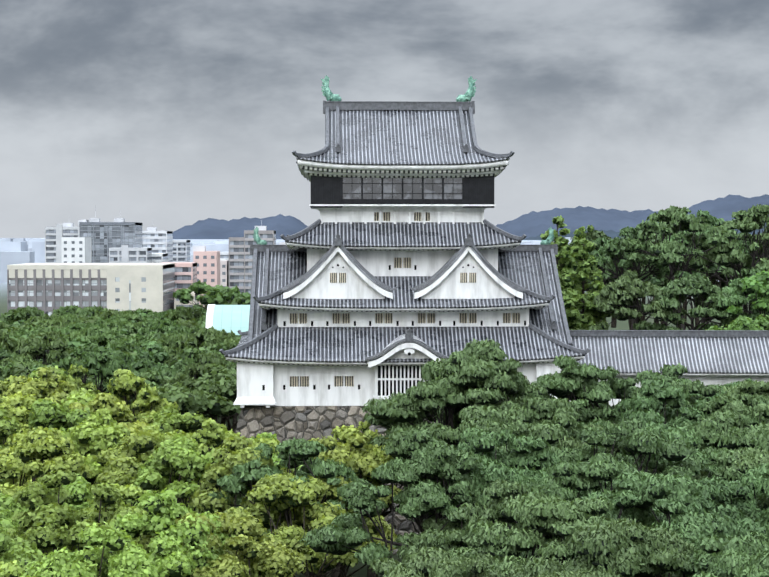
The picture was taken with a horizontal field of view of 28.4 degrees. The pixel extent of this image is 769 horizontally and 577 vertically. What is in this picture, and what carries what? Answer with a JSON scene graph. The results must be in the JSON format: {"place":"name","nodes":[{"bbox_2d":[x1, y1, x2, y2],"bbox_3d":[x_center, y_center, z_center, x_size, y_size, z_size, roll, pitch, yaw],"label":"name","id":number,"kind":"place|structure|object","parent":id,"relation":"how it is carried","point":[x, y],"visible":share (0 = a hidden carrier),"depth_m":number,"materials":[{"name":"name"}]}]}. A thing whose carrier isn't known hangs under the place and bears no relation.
{"place":"outdoors","nodes":[
{"label":"outdoors","id":0,"kind":"place"},
{"bbox_2d":[45,224,77,262],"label":"apartment building","id":1,"kind":"structure","parent":0,"point":[53,249],"depth_m":786.79,"materials":[{"name":"grey concrete"}]},
{"bbox_2d":[61,237,91,262],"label":"building","id":2,"kind":"structure","parent":0,"point":[86,251],"depth_m":698.44,"materials":[{"name":"white concrete"}]},
{"bbox_2d":[109,245,151,262],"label":"building","id":3,"kind":"structure","parent":0,"point":[124,254],"depth_m":738.83,"materials":[{"name":"grey concrete"}]},
{"bbox_2d":[152,253,167,262],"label":"building","id":4,"kind":"structure","parent":0,"point":[159,257],"depth_m":759.58,"materials":[{"name":"grey concrete"}]},
{"bbox_2d":[173,240,189,261],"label":"building","id":5,"kind":"structure","parent":0,"point":[181,250],"depth_m":899.21,"materials":[{"name":"grey concrete"}]},
{"bbox_2d":[174,291,197,308],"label":"low building","id":6,"kind":"structure","parent":0,"point":[177,303],"depth_m":541.36,"materials":[{"name":"beige concrete"}]},
{"bbox_2d":[220,252,228,259],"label":"building","id":7,"kind":"structure","parent":0,"point":[224,255],"depth_m":840.09,"materials":[{"name":"grey concrete"}]},
{"bbox_2d":[229,237,243,293],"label":"apartment building","id":8,"kind":"structure","parent":0,"point":[236,260],"depth_m":662.26,"materials":[{"name":"grey concrete"}]},
{"bbox_2d":[244,230,275,293],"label":"apartment building","id":9,"kind":"structure","parent":0,"point":[269,236],"depth_m":661.36,"materials":[{"name":"beige concrete"}]},
{"bbox_2d":[0,238,748,576],"bbox_3d":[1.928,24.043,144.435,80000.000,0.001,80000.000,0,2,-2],"label":"ground","id":10,"kind":"structure","parent":0,"point":[362,572],"depth_m":521.04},
{"bbox_2d":[78,220,88,236],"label":"building","id":11,"kind":"structure","parent":10,"relation":"on","point":[78,225],"depth_m":778.52,"materials":[{"name":"grey concrete"}]},
{"bbox_2d":[7,263,174,316],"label":"office building","id":12,"kind":"structure","parent":10,"relation":"on","point":[47,288],"depth_m":519.76,"materials":[{"name":"beige concrete"}]},
{"bbox_2d":[79,222,142,262],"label":"office building","id":13,"kind":"structure","parent":10,"relation":"on","point":[105,236],"depth_m":778.26,"materials":[{"name":"glass"}]},
{"bbox_2d":[142,231,172,261],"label":"office building","id":14,"kind":"structure","parent":10,"relation":"on","point":[159,241],"depth_m":838.85,"materials":[{"name":"grey concrete"}]},
{"bbox_2d":[162,262,196,291],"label":"pink building","id":15,"kind":"structure","parent":10,"relation":"on","point":[186,275],"depth_m":561.12,"materials":[{"name":"pink concrete"}]},
{"bbox_2d":[193,251,219,306],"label":"pink building","id":16,"kind":"structure","parent":10,"relation":"on","point":[208,276],"depth_m":611.24,"materials":[{"name":"pink concrete"}]},
{"bbox_2d":[64,241,225,304],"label":"building windows","id":17,"kind":"structure","parent":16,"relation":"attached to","point":[196,257],"depth_m":611.46,"materials":[{"name":"glass"}]},
{"bbox_2d":[63,205,266,250],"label":"rooftop structures","id":18,"kind":"object","parent":16,"relation":"on","point":[195,248],"visible":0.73,"depth_m":780.75,"materials":[{"name":"grey concrete"}]},
{"bbox_2d":[220,260,228,286],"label":"building","id":19,"kind":"structure","parent":10,"relation":"on","point":[226,268],"depth_m":661.47,"materials":[{"name":"white concrete"}]},
{"bbox_2d":[206,304,249,334],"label":"small building","id":20,"kind":"structure","parent":10,"relation":"on","point":[229,318],"depth_m":376.24,"materials":[{"name":"teal metal"}]},
{"bbox_2d":[199,405,446,554],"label":"stone base","id":21,"kind":"object","parent":10,"relation":"on","point":[284,423],"visible":0.06,"depth_m":142.92,"materials":[{"name":"grey stone"}]},
{"bbox_2d":[233,175,562,407],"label":"castle walls","id":22,"kind":"structure","parent":21,"relation":"on","point":[395,200],"depth_m":147.37,"materials":[{"name":"white paint"}]},
{"bbox_2d":[283,247,392,298],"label":"dormer gable","id":23,"kind":"structure","parent":22,"relation":"attached to","point":[337,274],"depth_m":145.12,"materials":[{"name":"white paint"}]},
{"bbox_2d":[283,246,392,292],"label":"dormer tiles","id":24,"kind":"object","parent":23,"relation":"on","point":[324,260],"visible":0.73,"depth_m":144.54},
{"bbox_2d":[278,234,397,290],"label":"dormer ridges","id":25,"kind":"object","parent":22,"relation":"attached to","point":[337,240],"visible":1,"depth_m":144.48,"materials":[{"name":"grey tile"}]},
{"bbox_2d":[373,365,426,399],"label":"lattice window","id":26,"kind":"structure","parent":22,"relation":"attached to","point":[389,380],"depth_m":143.27,"materials":[{"name":"white wood"}]},
{"bbox_2d":[304,169,500,179],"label":"soffit","id":27,"kind":"structure","parent":22,"relation":"on","point":[400,174],"depth_m":147.21,"materials":[{"name":"grey paint"}]},
{"bbox_2d":[300,165,504,177],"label":"roof rafters","id":28,"kind":"object","parent":22,"relation":"on","point":[501,168],"visible":0.35,"depth_m":146.87,"materials":[{"name":"wood"}]},
{"bbox_2d":[307,173,497,181],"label":"roof rafters","id":29,"kind":"object","parent":22,"relation":"on","point":[313,174],"visible":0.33,"depth_m":147.51,"materials":[{"name":"white paint"}]},
{"bbox_2d":[296,110,509,170],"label":"roof top tiles","id":30,"kind":"object","parent":22,"relation":"on","point":[400,137],"visible":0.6,"depth_m":151.14,"materials":[{"name":"grey tile"}]},
{"bbox_2d":[323,101,474,151],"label":"roof ridges","id":31,"kind":"object","parent":30,"relation":"on","point":[337,106],"visible":0.71,"depth_m":155.09,"materials":[{"name":"grey tile"}]},
{"bbox_2d":[297,159,508,174],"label":"roof fascia","id":32,"kind":"structure","parent":22,"relation":"on","point":[505,163],"depth_m":146.56,"materials":[{"name":"white paint"}]},
{"bbox_2d":[285,222,521,246],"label":"roof tiles","id":33,"kind":"object","parent":22,"relation":"attached to","point":[402,234],"visible":0.9,"depth_m":147.38,"materials":[{"name":"grey tile"}]},
{"bbox_2d":[293,247,511,249],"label":"roof eave","id":34,"kind":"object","parent":33,"relation":"attached to","point":[507,248],"depth_m":149.30,"materials":[{"name":"paint"}]},
{"bbox_2d":[286,242,519,249],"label":"roof fascia","id":35,"kind":"structure","parent":33,"relation":"attached to","point":[400,248],"depth_m":146.18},
{"bbox_2d":[280,219,525,239],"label":"roof hip ridges","id":36,"kind":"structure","parent":33,"relation":"on","point":[318,222],"depth_m":147.17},
{"bbox_2d":[290,246,515,249],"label":"roof eaves","id":37,"kind":"object","parent":33,"relation":"attached to","point":[292,248],"visible":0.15,"depth_m":146.69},
{"bbox_2d":[292,106,514,162],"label":"roof hip ridges","id":38,"kind":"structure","parent":22,"relation":"on","point":[476,147],"depth_m":149.79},
{"bbox_2d":[321,75,476,101],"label":"roof ornaments","id":39,"kind":"object","parent":38,"relation":"on","point":[467,96],"visible":0.98,"depth_m":155.22,"materials":[{"name":"teal metal"}]},
{"bbox_2d":[258,276,550,308],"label":"roof tiles","id":40,"kind":"object","parent":22,"relation":"attached to","point":[403,295],"visible":0.25,"depth_m":145.03,"materials":[{"name":"grey tile"}]},
{"bbox_2d":[262,306,544,311],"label":"roof rafters","id":41,"kind":"object","parent":40,"relation":"attached to","point":[399,311],"visible":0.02,"depth_m":144.89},
{"bbox_2d":[259,303,548,310],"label":"roof fascia","id":42,"kind":"structure","parent":40,"relation":"attached to","point":[438,309],"depth_m":144.60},
{"bbox_2d":[253,273,555,300],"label":"roof hip ridges","id":43,"kind":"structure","parent":40,"relation":"on","point":[279,291],"depth_m":145.19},
{"bbox_2d":[414,246,522,298],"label":"dormer gable","id":44,"kind":"structure","parent":40,"relation":"on","point":[468,274],"depth_m":145.58,"materials":[{"name":"white paint"}]},
{"bbox_2d":[413,246,522,291],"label":"dormer tiles","id":45,"kind":"object","parent":44,"relation":"on","point":[454,261],"visible":0.4,"depth_m":144.97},
{"bbox_2d":[368,343,440,366],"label":"karahafu boards","id":46,"kind":"object","parent":22,"relation":"attached to","point":[409,351],"visible":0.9,"depth_m":141.78,"materials":[{"name":"white paint"}]},
{"bbox_2d":[229,359,579,365],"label":"roof rafters","id":47,"kind":"object","parent":22,"relation":"attached to","point":[365,365],"visible":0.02,"depth_m":142.61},
{"bbox_2d":[224,326,585,362],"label":"roof tiles","id":48,"kind":"object","parent":22,"relation":"attached to","point":[360,344],"visible":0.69,"depth_m":144.37,"materials":[{"name":"grey tile"}]},
{"bbox_2d":[219,323,590,354],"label":"roof hip ridges","id":49,"kind":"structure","parent":48,"relation":"on","point":[275,326],"depth_m":144.15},
{"bbox_2d":[226,356,583,364],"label":"roof fascia","id":50,"kind":"structure","parent":22,"relation":"attached to","point":[326,363],"depth_m":142.21,"materials":[{"name":"white paint"}]},
{"bbox_2d":[365,334,446,360],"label":"karahafu tiles","id":51,"kind":"object","parent":22,"relation":"attached to","point":[400,337],"visible":0.42,"depth_m":141.73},
{"bbox_2d":[365,329,448,358],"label":"karahafu ridges","id":52,"kind":"object","parent":22,"relation":"attached to","point":[408,335],"visible":0.96,"depth_m":141.56,"materials":[{"name":"grey tile"}]},
{"bbox_2d":[253,251,566,346],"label":"side roofs","id":53,"kind":"structure","parent":22,"relation":"attached to","point":[522,268],"depth_m":152.95,"materials":[{"name":"grey tile"}]},
{"bbox_2d":[248,244,572,345],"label":"roof ridges","id":54,"kind":"object","parent":22,"relation":"on","point":[268,249],"visible":0.65,"depth_m":152.44,"materials":[{"name":"tile"}]},
{"bbox_2d":[253,227,554,244],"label":"roof ornaments","id":55,"kind":"object","parent":54,"relation":"on","point":[547,241],"visible":0.94,"depth_m":155.43,"materials":[{"name":"teal metal"}]},
{"bbox_2d":[409,234,527,289],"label":"dormer ridges","id":56,"kind":"object","parent":22,"relation":"attached to","point":[468,240],"visible":0.94,"depth_m":144.97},
{"bbox_2d":[0,237,718,282],"bbox_3d":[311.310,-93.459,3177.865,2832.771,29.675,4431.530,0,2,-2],"label":"distant city buildings","id":57,"kind":"structure","parent":10,"relation":"on","point":[17,251],"depth_m":1243.75,"materials":[{"name":"white concrete"}]},
{"bbox_2d":[0,224,767,576],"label":"trees","id":58,"kind":"object","parent":10,"relation":"on","point":[74,334],"depth_m":238.81,"materials":[{"name":"green plant"}]},
{"bbox_2d":[0,363,410,576],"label":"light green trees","id":59,"kind":"object","parent":58,"relation":"attached to","point":[177,540],"visible":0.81,"depth_m":95.60,"materials":[{"name":"green plant"}]},
{"bbox_2d":[540,215,768,329],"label":"trees","id":60,"kind":"object","parent":58,"relation":"attached to","point":[573,296],"visible":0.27,"depth_m":177.86,"materials":[{"name":"green plant"}]},
{"bbox_2d":[8,204,768,576],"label":"pine trees","id":61,"kind":"object","parent":10,"relation":"on","point":[704,534],"depth_m":92.87,"materials":[{"name":"green plant"}]},
{"bbox_2d":[569,330,768,406],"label":"corridor","id":62,"kind":"object","parent":10,"relation":"on","point":[715,357],"visible":0.33,"depth_m":148.46,"materials":[{"name":"tile"}]},
{"bbox_2d":[0,0,768,237],"label":"sky","id":63,"kind":"structure","parent":0,"point":[166,115],"materials":[{"name":"grey"}]},
{"bbox_2d":[173,194,768,238],"bbox_3d":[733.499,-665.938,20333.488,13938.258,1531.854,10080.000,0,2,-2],"label":"mountain","id":64,"kind":"structure","parent":0,"point":[532,224],"depth_m":20567.01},
{"bbox_2d":[523,223,766,239],"bbox_3d":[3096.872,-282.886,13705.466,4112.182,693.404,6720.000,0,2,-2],"label":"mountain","id":65,"kind":"structure","parent":0,"point":[612,234],"depth_m":13994.58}
]}

